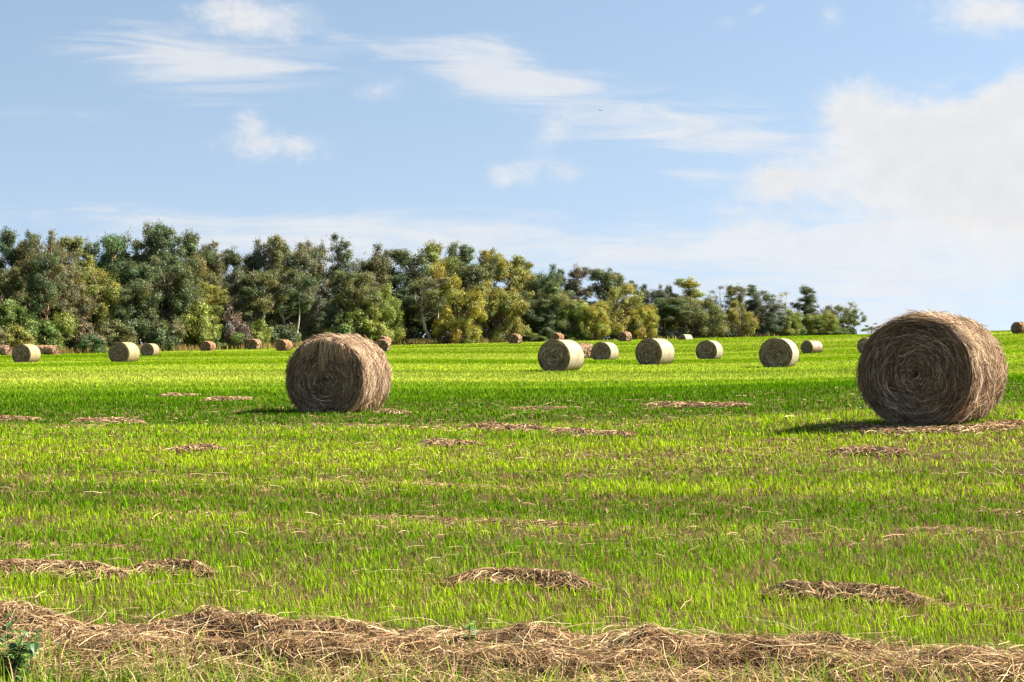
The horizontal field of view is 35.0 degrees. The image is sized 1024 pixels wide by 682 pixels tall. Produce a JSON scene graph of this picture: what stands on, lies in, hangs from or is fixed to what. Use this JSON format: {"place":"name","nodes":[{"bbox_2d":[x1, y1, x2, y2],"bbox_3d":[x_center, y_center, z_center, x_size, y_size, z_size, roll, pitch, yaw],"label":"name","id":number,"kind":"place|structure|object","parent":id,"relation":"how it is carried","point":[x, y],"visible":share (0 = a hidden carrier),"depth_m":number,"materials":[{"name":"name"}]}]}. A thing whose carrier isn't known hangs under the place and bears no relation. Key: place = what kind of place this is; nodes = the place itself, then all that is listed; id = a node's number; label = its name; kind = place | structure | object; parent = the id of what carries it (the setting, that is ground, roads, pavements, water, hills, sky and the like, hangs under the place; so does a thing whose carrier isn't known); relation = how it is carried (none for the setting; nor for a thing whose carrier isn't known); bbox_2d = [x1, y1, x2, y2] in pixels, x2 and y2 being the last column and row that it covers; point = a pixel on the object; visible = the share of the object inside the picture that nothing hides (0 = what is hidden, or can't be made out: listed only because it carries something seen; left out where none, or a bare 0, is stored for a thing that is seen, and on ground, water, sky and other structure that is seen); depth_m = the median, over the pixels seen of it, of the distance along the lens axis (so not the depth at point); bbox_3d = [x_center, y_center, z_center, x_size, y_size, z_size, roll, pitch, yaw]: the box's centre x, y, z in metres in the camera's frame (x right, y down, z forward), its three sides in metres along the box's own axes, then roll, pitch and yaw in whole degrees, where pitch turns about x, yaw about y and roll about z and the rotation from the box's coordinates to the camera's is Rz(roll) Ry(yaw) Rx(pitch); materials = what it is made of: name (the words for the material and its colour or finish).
{"place":"outdoors","nodes":[
{"label":"outdoors","id":0,"kind":"place"},
{"bbox_2d":[59,333,799,353],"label":"tall dry grass","id":1,"kind":"structure","parent":0,"point":[180,347],"depth_m":246.33,"materials":[{"name":"green plant"}]},
{"bbox_2d":[0,330,1023,681],"bbox_3d":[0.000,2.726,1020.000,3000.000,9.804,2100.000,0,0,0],"label":"ground","id":2,"kind":"structure","parent":0,"point":[606,572],"depth_m":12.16,"materials":[{"name":"green plant"}]},
{"bbox_2d":[0,292,18,335],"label":"vine covered tree","id":3,"kind":"object","parent":2,"relation":"on","point":[7,313],"visible":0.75,"depth_m":203.67,"materials":[{"name":"green plant"}]},
{"bbox_2d":[0,265,28,329],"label":"broadleaf tree","id":4,"kind":"object","parent":2,"relation":"on","point":[11,279],"visible":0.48,"depth_m":209.18,"materials":[{"name":"green plant"}]},
{"bbox_2d":[0,226,32,308],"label":"broadleaf tree","id":5,"kind":"object","parent":2,"relation":"on","point":[7,242],"visible":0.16,"depth_m":219.20,"materials":[{"name":"green plant"}]},
{"bbox_2d":[3,323,36,347],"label":"bush","id":6,"kind":"object","parent":2,"relation":"on","point":[22,336],"visible":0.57,"depth_m":202.50,"materials":[{"name":"green plant"}]},
{"bbox_2d":[0,627,45,681],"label":"weed plant","id":7,"kind":"object","parent":2,"relation":"on","point":[21,658],"visible":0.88,"depth_m":6.65,"materials":[{"name":"green plant"}]},
{"bbox_2d":[12,344,40,362],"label":"wrapped hay bale","id":8,"kind":"object","parent":2,"relation":"on","point":[22,353],"visible":0.93,"depth_m":120.48},
{"bbox_2d":[12,297,41,344],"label":"vine covered tree","id":9,"kind":"object","parent":2,"relation":"on","point":[24,317],"visible":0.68,"depth_m":205.07,"materials":[{"name":"green plant"}]},
{"bbox_2d":[12,229,51,313],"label":"broadleaf tree","id":10,"kind":"object","parent":2,"relation":"on","point":[22,246],"visible":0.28,"depth_m":217.46,"materials":[{"name":"green plant"}]},
{"bbox_2d":[23,250,68,340],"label":"broadleaf tree","id":11,"kind":"object","parent":2,"relation":"on","point":[42,283],"visible":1,"depth_m":207.69,"materials":[{"name":"green plant"}]},
{"bbox_2d":[16,228,82,320],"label":"broadleaf tree","id":12,"kind":"object","parent":2,"relation":"on","point":[63,260],"visible":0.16,"depth_m":216.17,"materials":[{"name":"green plant"}]},
{"bbox_2d":[33,316,67,348],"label":"bush","id":13,"kind":"object","parent":2,"relation":"on","point":[50,330],"visible":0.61,"depth_m":206.94,"materials":[{"name":"green plant"}]},
{"bbox_2d":[51,309,80,347],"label":"bush","id":14,"kind":"object","parent":2,"relation":"on","point":[67,325],"visible":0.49,"depth_m":208.51,"materials":[{"name":"green plant"}]},
{"bbox_2d":[0,557,138,579],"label":"hay clump","id":15,"kind":"object","parent":2,"relation":"on","point":[58,565],"visible":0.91,"depth_m":9.53,"materials":[{"name":"plant"}]},
{"bbox_2d":[41,270,99,323],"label":"broadleaf tree","id":16,"kind":"object","parent":2,"relation":"on","point":[68,300],"visible":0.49,"depth_m":212.79,"materials":[{"name":"green plant"}]},
{"bbox_2d":[56,235,85,277],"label":"broadleaf tree","id":17,"kind":"object","parent":2,"relation":"on","point":[75,244],"visible":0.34,"depth_m":223.62,"materials":[{"name":"green plant"}]},
{"bbox_2d":[0,538,149,551],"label":"hay clump","id":18,"kind":"object","parent":2,"relation":"on","point":[23,544],"visible":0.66,"depth_m":10.83,"materials":[{"name":"plant"}]},
{"bbox_2d":[63,316,106,349],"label":"bush","id":19,"kind":"object","parent":2,"relation":"on","point":[85,328],"visible":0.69,"depth_m":209.53,"materials":[{"name":"green plant"}]},
{"bbox_2d":[75,333,107,352],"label":"bush","id":20,"kind":"object","parent":2,"relation":"on","point":[85,343],"visible":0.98,"depth_m":208.55,"materials":[{"name":"green plant"}]},
{"bbox_2d":[71,253,125,331],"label":"broadleaf tree","id":21,"kind":"object","parent":2,"relation":"on","point":[99,279],"visible":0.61,"depth_m":217.14,"materials":[{"name":"green plant"}]},
{"bbox_2d":[86,232,130,294],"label":"tree","id":22,"kind":"object","parent":2,"relation":"on","point":[111,257],"visible":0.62,"depth_m":227.00,"materials":[{"name":"green plant"}]},
{"bbox_2d":[94,317,138,347],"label":"bush","id":23,"kind":"object","parent":2,"relation":"on","point":[113,331],"visible":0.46,"depth_m":215.09,"materials":[{"name":"green plant"}]},
{"bbox_2d":[108,342,139,361],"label":"wrapped hay bale","id":24,"kind":"object","parent":2,"relation":"on","point":[123,351],"visible":0.92,"depth_m":108.64},
{"bbox_2d":[102,257,160,335],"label":"broadleaf tree","id":25,"kind":"object","parent":2,"relation":"on","point":[127,314],"visible":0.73,"depth_m":219.07,"materials":[{"name":"green plant"}]},
{"bbox_2d":[115,234,171,344],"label":"broadleaf tree","id":26,"kind":"object","parent":2,"relation":"on","point":[136,255],"visible":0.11,"depth_m":229.61,"materials":[{"name":"green plant"}]},
{"bbox_2d":[132,219,185,329],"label":"broadleaf tree","id":27,"kind":"object","parent":2,"relation":"on","point":[158,235],"visible":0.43,"depth_m":228.56,"materials":[{"name":"green plant"}]},
{"bbox_2d":[139,312,180,350],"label":"bush","id":28,"kind":"object","parent":2,"relation":"on","point":[160,334],"visible":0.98,"depth_m":219.11,"materials":[{"name":"green plant"}]},
{"bbox_2d":[130,251,200,337],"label":"broadleaf tree","id":29,"kind":"object","parent":2,"relation":"on","point":[178,274],"visible":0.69,"depth_m":223.23,"materials":[{"name":"green plant"}]},
{"bbox_2d":[124,558,218,576],"bbox_3d":[-2.031,1.348,9.702,0.652,0.108,0.463,0,0,0],"label":"hay clump","id":30,"kind":"object","parent":2,"relation":"on","point":[183,564],"visible":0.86,"depth_m":9.61,"materials":[{"name":"plant"}]},
{"bbox_2d":[159,273,208,343],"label":"broadleaf tree","id":31,"kind":"object","parent":2,"relation":"on","point":[196,288],"visible":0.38,"depth_m":226.86,"materials":[{"name":"green plant"}]},
{"bbox_2d":[173,301,224,346],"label":"bush","id":32,"kind":"object","parent":2,"relation":"on","point":[199,327],"visible":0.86,"depth_m":226.22,"materials":[{"name":"green plant"}]},
{"bbox_2d":[180,228,221,302],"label":"broadleaf tree","id":33,"kind":"object","parent":2,"relation":"on","point":[191,243],"visible":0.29,"depth_m":235.64,"materials":[{"name":"green plant"}]},
{"bbox_2d":[191,239,228,297],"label":"broadleaf tree","id":34,"kind":"object","parent":2,"relation":"on","point":[218,264],"visible":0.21,"depth_m":238.13,"materials":[{"name":"green plant"}]},
{"bbox_2d":[199,280,233,341],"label":"broadleaf tree","id":35,"kind":"object","parent":2,"relation":"on","point":[217,301],"visible":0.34,"depth_m":231.53,"materials":[{"name":"green plant"}]},
{"bbox_2d":[218,304,252,348],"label":"bush","id":36,"kind":"object","parent":2,"relation":"on","point":[236,323],"visible":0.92,"depth_m":229.38,"materials":[{"name":"grey plant"}]},
{"bbox_2d":[210,269,268,327],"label":"broadleaf tree","id":37,"kind":"object","parent":2,"relation":"on","point":[236,287],"visible":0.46,"depth_m":236.18,"materials":[{"name":"green plant"}]},
{"bbox_2d":[231,237,275,318],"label":"broadleaf tree","id":38,"kind":"object","parent":2,"relation":"on","point":[257,261],"visible":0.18,"depth_m":246.31,"materials":[{"name":"green plant"}]},
{"bbox_2d":[244,317,273,348],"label":"bush","id":39,"kind":"object","parent":2,"relation":"on","point":[260,331],"visible":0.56,"depth_m":233.22,"materials":[{"name":"green plant"}]},
{"bbox_2d":[235,267,287,320],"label":"broadleaf tree","id":40,"kind":"object","parent":2,"relation":"on","point":[265,302],"visible":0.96,"depth_m":234.99,"materials":[{"name":"green plant"}]},
{"bbox_2d":[256,232,301,328],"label":"broadleaf tree","id":41,"kind":"object","parent":2,"relation":"on","point":[278,252],"visible":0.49,"depth_m":245.69,"materials":[{"name":"green plant"}]},
{"bbox_2d":[267,317,302,344],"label":"bush","id":42,"kind":"object","parent":2,"relation":"on","point":[287,331],"visible":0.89,"depth_m":236.06,"materials":[{"name":"green plant"}]},
{"bbox_2d":[266,268,318,332],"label":"broadleaf tree","id":43,"kind":"object","parent":2,"relation":"on","point":[292,305],"visible":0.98,"depth_m":237.73,"materials":[{"name":"green plant"}]},
{"bbox_2d":[265,238,325,328],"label":"broadleaf tree","id":44,"kind":"object","parent":2,"relation":"on","point":[309,263],"visible":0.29,"depth_m":246.43,"materials":[{"name":"green plant"}]},
{"bbox_2d":[295,238,332,318],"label":"broadleaf tree","id":45,"kind":"object","parent":2,"relation":"on","point":[321,273],"visible":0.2,"depth_m":251.90,"materials":[{"name":"green plant"}]},
{"bbox_2d":[292,287,341,340],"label":"broadleaf tree","id":46,"kind":"object","parent":2,"relation":"on","point":[310,327],"visible":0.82,"depth_m":242.23,"materials":[{"name":"green plant"}]},
{"bbox_2d":[283,330,392,413],"bbox_3d":[-3.363,0.592,31.614,1.857,1.594,1.739,0,0,15],"label":"hay bale","id":47,"kind":"object","parent":2,"relation":"on","point":[341,373],"visible":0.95,"depth_m":30.94},
{"bbox_2d":[326,232,358,315],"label":"broadleaf tree","id":48,"kind":"object","parent":2,"relation":"on","point":[348,253],"visible":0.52,"depth_m":252.36,"materials":[{"name":"green plant"}]},
{"bbox_2d":[320,310,365,337],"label":"bush","id":49,"kind":"object","parent":2,"relation":"on","point":[337,327],"visible":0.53,"depth_m":240.96,"materials":[{"name":"green plant"}]},
{"bbox_2d":[323,270,382,332],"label":"broadleaf tree","id":50,"kind":"object","parent":2,"relation":"on","point":[352,296],"visible":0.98,"depth_m":242.94,"materials":[{"name":"green plant"}]},
{"bbox_2d":[330,242,396,316],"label":"broadleaf tree","id":51,"kind":"object","parent":2,"relation":"on","point":[377,266],"visible":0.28,"depth_m":253.21,"materials":[{"name":"green plant"}]},
{"bbox_2d":[339,305,395,341],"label":"bush","id":52,"kind":"object","parent":2,"relation":"on","point":[376,330],"visible":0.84,"depth_m":241.53,"materials":[{"name":"green plant"}]},
{"bbox_2d":[355,281,406,342],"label":"broadleaf tree","id":53,"kind":"object","parent":2,"relation":"on","point":[387,311],"visible":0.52,"depth_m":245.57,"materials":[{"name":"green plant"}]},
{"bbox_2d":[383,286,432,339],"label":"broadleaf tree","id":54,"kind":"object","parent":2,"relation":"on","point":[415,326],"visible":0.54,"depth_m":255.60,"materials":[{"name":"green plant"}]},
{"bbox_2d":[385,247,431,339],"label":"broadleaf tree","id":55,"kind":"object","parent":2,"relation":"on","point":[403,258],"visible":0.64,"depth_m":257.47,"materials":[{"name":"green plant"}]},
{"bbox_2d":[0,260,856,344],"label":"woodland","id":56,"kind":"object","parent":2,"relation":"on","point":[422,333],"visible":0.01,"depth_m":279.15,"materials":[{"name":"green plant"}]},
{"bbox_2d":[402,276,460,339],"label":"broadleaf tree","id":57,"kind":"object","parent":2,"relation":"on","point":[423,307],"visible":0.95,"depth_m":250.04,"materials":[{"name":"green plant"}]},
{"bbox_2d":[402,239,462,337],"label":"broadleaf tree","id":58,"kind":"object","parent":2,"relation":"on","point":[437,264],"visible":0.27,"depth_m":261.31,"materials":[{"name":"green plant"}]},
{"bbox_2d":[443,240,475,330],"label":"broadleaf tree","id":59,"kind":"object","parent":2,"relation":"on","point":[465,255],"visible":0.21,"depth_m":267.79,"materials":[{"name":"green plant"}]},
{"bbox_2d":[431,273,489,343],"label":"broadleaf tree","id":60,"kind":"object","parent":2,"relation":"on","point":[475,308],"visible":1,"depth_m":249.02,"materials":[{"name":"green plant"}]},
{"bbox_2d":[431,253,503,336],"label":"broadleaf tree","id":61,"kind":"object","parent":2,"relation":"on","point":[466,273],"visible":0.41,"depth_m":258.28,"materials":[{"name":"green plant"}]},
{"bbox_2d":[342,512,594,527],"bbox_3d":[-0.362,1.364,12.420,2.094,0.078,0.580,0,0,19],"label":"hay clump","id":62,"kind":"object","parent":2,"relation":"on","point":[452,520],"visible":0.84,"depth_m":12.31,"materials":[{"name":"plant"}]},
{"bbox_2d":[469,248,511,339],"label":"broadleaf tree","id":63,"kind":"object","parent":2,"relation":"on","point":[496,259],"visible":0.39,"depth_m":262.04,"materials":[{"name":"green plant"}]},
{"bbox_2d":[463,279,531,339],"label":"broadleaf tree","id":64,"kind":"object","parent":2,"relation":"on","point":[504,306],"visible":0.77,"depth_m":253.83,"materials":[{"name":"green plant"}]},
{"bbox_2d":[456,421,551,431],"bbox_3d":[-0.092,1.333,25.165,0.962,0.150,1.929,0,0,-32],"label":"hay clump","id":65,"kind":"object","parent":2,"relation":"on","point":[495,425],"visible":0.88,"depth_m":24.96,"materials":[{"name":"plant"}]},
{"bbox_2d":[0,594,1023,681],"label":"hay windrow","id":66,"kind":"object","parent":2,"relation":"on","point":[221,626],"visible":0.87,"depth_m":6.83,"materials":[{"name":"plant"}]},
{"bbox_2d":[0,623,1023,681],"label":"long grass","id":67,"kind":"structure","parent":2,"relation":"on","point":[373,672],"depth_m":6.50,"materials":[{"name":"beige plant"}]},
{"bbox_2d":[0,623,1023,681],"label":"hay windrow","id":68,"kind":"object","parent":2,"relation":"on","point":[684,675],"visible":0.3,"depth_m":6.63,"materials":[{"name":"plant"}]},
{"bbox_2d":[0,401,1023,681],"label":"stubble","id":69,"kind":"object","parent":2,"relation":"on","point":[628,471],"visible":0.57,"depth_m":13.02,"materials":[{"name":"green plant"}]},
{"bbox_2d":[0,380,1023,681],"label":"scattered straw","id":70,"kind":"object","parent":2,"relation":"on","point":[330,478],"visible":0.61,"depth_m":14.79,"materials":[{"name":"plant"}]},
{"bbox_2d":[493,251,540,332],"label":"broadleaf tree","id":71,"kind":"object","parent":2,"relation":"on","point":[517,279],"visible":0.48,"depth_m":263.68,"materials":[{"name":"green plant"}]},
{"bbox_2d":[441,566,600,591],"bbox_3d":[0.074,1.348,9.272,0.964,0.117,0.488,0,0,18],"label":"hay clump","id":72,"kind":"object","parent":2,"relation":"on","point":[552,577],"visible":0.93,"depth_m":9.20,"materials":[{"name":"plant"}]},
{"bbox_2d":[509,290,562,336],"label":"broadleaf tree","id":73,"kind":"object","parent":2,"relation":"on","point":[529,317],"visible":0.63,"depth_m":258.69,"materials":[{"name":"green plant"}]},
{"bbox_2d":[519,262,565,309],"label":"broadleaf tree","id":74,"kind":"object","parent":2,"relation":"on","point":[539,283],"visible":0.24,"depth_m":265.57,"materials":[{"name":"green plant"}]},
{"bbox_2d":[530,279,578,329],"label":"broadleaf tree","id":75,"kind":"object","parent":2,"relation":"on","point":[551,288],"visible":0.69,"depth_m":259.42,"materials":[{"name":"green plant"}]},
{"bbox_2d":[538,339,584,371],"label":"wrapped hay bale","id":76,"kind":"object","parent":2,"relation":"on","point":[561,355],"visible":0.97,"depth_m":70.52},
{"bbox_2d":[552,296,592,338],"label":"broadleaf tree","id":77,"kind":"object","parent":2,"relation":"on","point":[575,313],"visible":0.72,"depth_m":259.75,"materials":[{"name":"green plant"}]},
{"bbox_2d":[564,263,594,305],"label":"broadleaf tree","id":78,"kind":"object","parent":2,"relation":"on","point":[577,273],"visible":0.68,"depth_m":272.25,"materials":[{"name":"green plant"}]},
{"bbox_2d":[573,300,611,339],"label":"broadleaf tree","id":79,"kind":"object","parent":2,"relation":"on","point":[598,314],"visible":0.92,"depth_m":259.44,"materials":[{"name":"green plant"}]},
{"bbox_2d":[586,267,618,314],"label":"broadleaf tree","id":80,"kind":"object","parent":2,"relation":"on","point":[597,276],"visible":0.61,"depth_m":274.29,"materials":[{"name":"green plant"}]},
{"bbox_2d":[591,342,618,359],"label":"wrapped hay bale","id":81,"kind":"object","parent":2,"relation":"on","point":[604,350],"visible":0.9,"depth_m":117.07},
{"bbox_2d":[592,282,650,339],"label":"broadleaf tree","id":82,"kind":"object","parent":2,"relation":"on","point":[620,318],"visible":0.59,"depth_m":264.87,"materials":[{"name":"green plant"}]},
{"bbox_2d":[625,302,659,338],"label":"broadleaf tree","id":83,"kind":"object","parent":2,"relation":"on","point":[650,318],"visible":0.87,"depth_m":265.65,"materials":[{"name":"green plant"}]},
{"bbox_2d":[635,338,674,364],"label":"wrapped hay bale","id":84,"kind":"object","parent":2,"relation":"on","point":[655,351],"visible":0.96,"depth_m":83.97},
{"bbox_2d":[648,297,696,333],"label":"broadleaf tree","id":85,"kind":"object","parent":2,"relation":"on","point":[667,307],"visible":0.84,"depth_m":270.84,"materials":[{"name":"green plant"}]},
{"bbox_2d":[673,276,705,305],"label":"broadleaf tree","id":86,"kind":"object","parent":2,"relation":"on","point":[689,284],"visible":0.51,"depth_m":283.54,"materials":[{"name":"green plant"}]},
{"bbox_2d":[638,400,752,408],"bbox_3d":[3.288,1.153,29.322,1.464,0.170,2.697,0,0,-38],"label":"hay clump","id":87,"kind":"object","parent":2,"relation":"on","point":[692,404],"visible":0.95,"depth_m":28.97,"materials":[{"name":"plant"}]},
{"bbox_2d":[668,295,729,337],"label":"broadleaf tree","id":88,"kind":"object","parent":2,"relation":"on","point":[706,320],"visible":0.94,"depth_m":273.55,"materials":[{"name":"green plant"}]},
{"bbox_2d":[695,340,723,358],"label":"wrapped hay bale","id":89,"kind":"object","parent":2,"relation":"on","point":[709,349],"visible":0.88,"depth_m":113.55},
{"bbox_2d":[721,299,759,336],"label":"broadleaf tree","id":90,"kind":"object","parent":2,"relation":"on","point":[749,325],"visible":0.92,"depth_m":278.61,"materials":[{"name":"green plant"}]},
{"bbox_2d":[739,294,785,334],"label":"broadleaf tree","id":91,"kind":"object","parent":2,"relation":"on","point":[769,320],"visible":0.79,"depth_m":282.29,"materials":[{"name":"green plant"}]},
{"bbox_2d":[759,338,799,367],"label":"wrapped hay bale","id":92,"kind":"object","parent":2,"relation":"on","point":[779,352],"visible":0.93,"depth_m":74.54},
{"bbox_2d":[769,308,806,335],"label":"broadleaf tree","id":93,"kind":"object","parent":2,"relation":"on","point":[792,324],"visible":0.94,"depth_m":284.95,"materials":[{"name":"green plant"}]},
{"bbox_2d":[790,283,820,332],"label":"broadleaf tree","id":94,"kind":"object","parent":2,"relation":"on","point":[807,305],"visible":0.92,"depth_m":294.32,"materials":[{"name":"green plant"}]},
{"bbox_2d":[799,310,839,334],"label":"broadleaf tree","id":95,"kind":"object","parent":2,"relation":"on","point":[817,322],"visible":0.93,"depth_m":288.24,"materials":[{"name":"green plant"}]},
{"bbox_2d":[752,579,938,606],"bbox_3d":[1.797,1.356,8.791,1.004,0.115,0.456,0,0,20],"label":"hay clump","id":96,"kind":"object","parent":2,"relation":"on","point":[800,588],"visible":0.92,"depth_m":8.73,"materials":[{"name":"plant"}]},
{"bbox_2d":[826,445,913,455],"bbox_3d":[4.086,1.245,18.398,1.058,0.130,0.702,0,0,40],"label":"hay clump","id":97,"kind":"object","parent":2,"relation":"on","point":[868,450],"visible":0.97,"depth_m":18.30,"materials":[{"name":"plant"}]},
{"bbox_2d":[821,420,1023,436],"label":"hay clump","id":98,"kind":"object","parent":2,"relation":"on","point":[995,426],"visible":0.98,"depth_m":20.86,"materials":[{"name":"plant"}]},
{"bbox_2d":[852,308,1008,426],"bbox_3d":[5.754,0.347,22.208,1.835,1.606,1.751,0,0,32],"label":"hay bale","id":99,"kind":"object","parent":2,"relation":"on","point":[927,368],"visible":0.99,"depth_m":21.61},
{"bbox_2d":[903,600,1023,614],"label":"hay clump","id":100,"kind":"object","parent":2,"relation":"on","point":[955,605],"visible":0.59,"depth_m":8.48,"materials":[{"name":"plant"}]},
{"bbox_2d":[0,0,1023,342],"label":"sky","id":101,"kind":"structure","parent":0,"point":[867,153],"materials":[{"name":"blue"}]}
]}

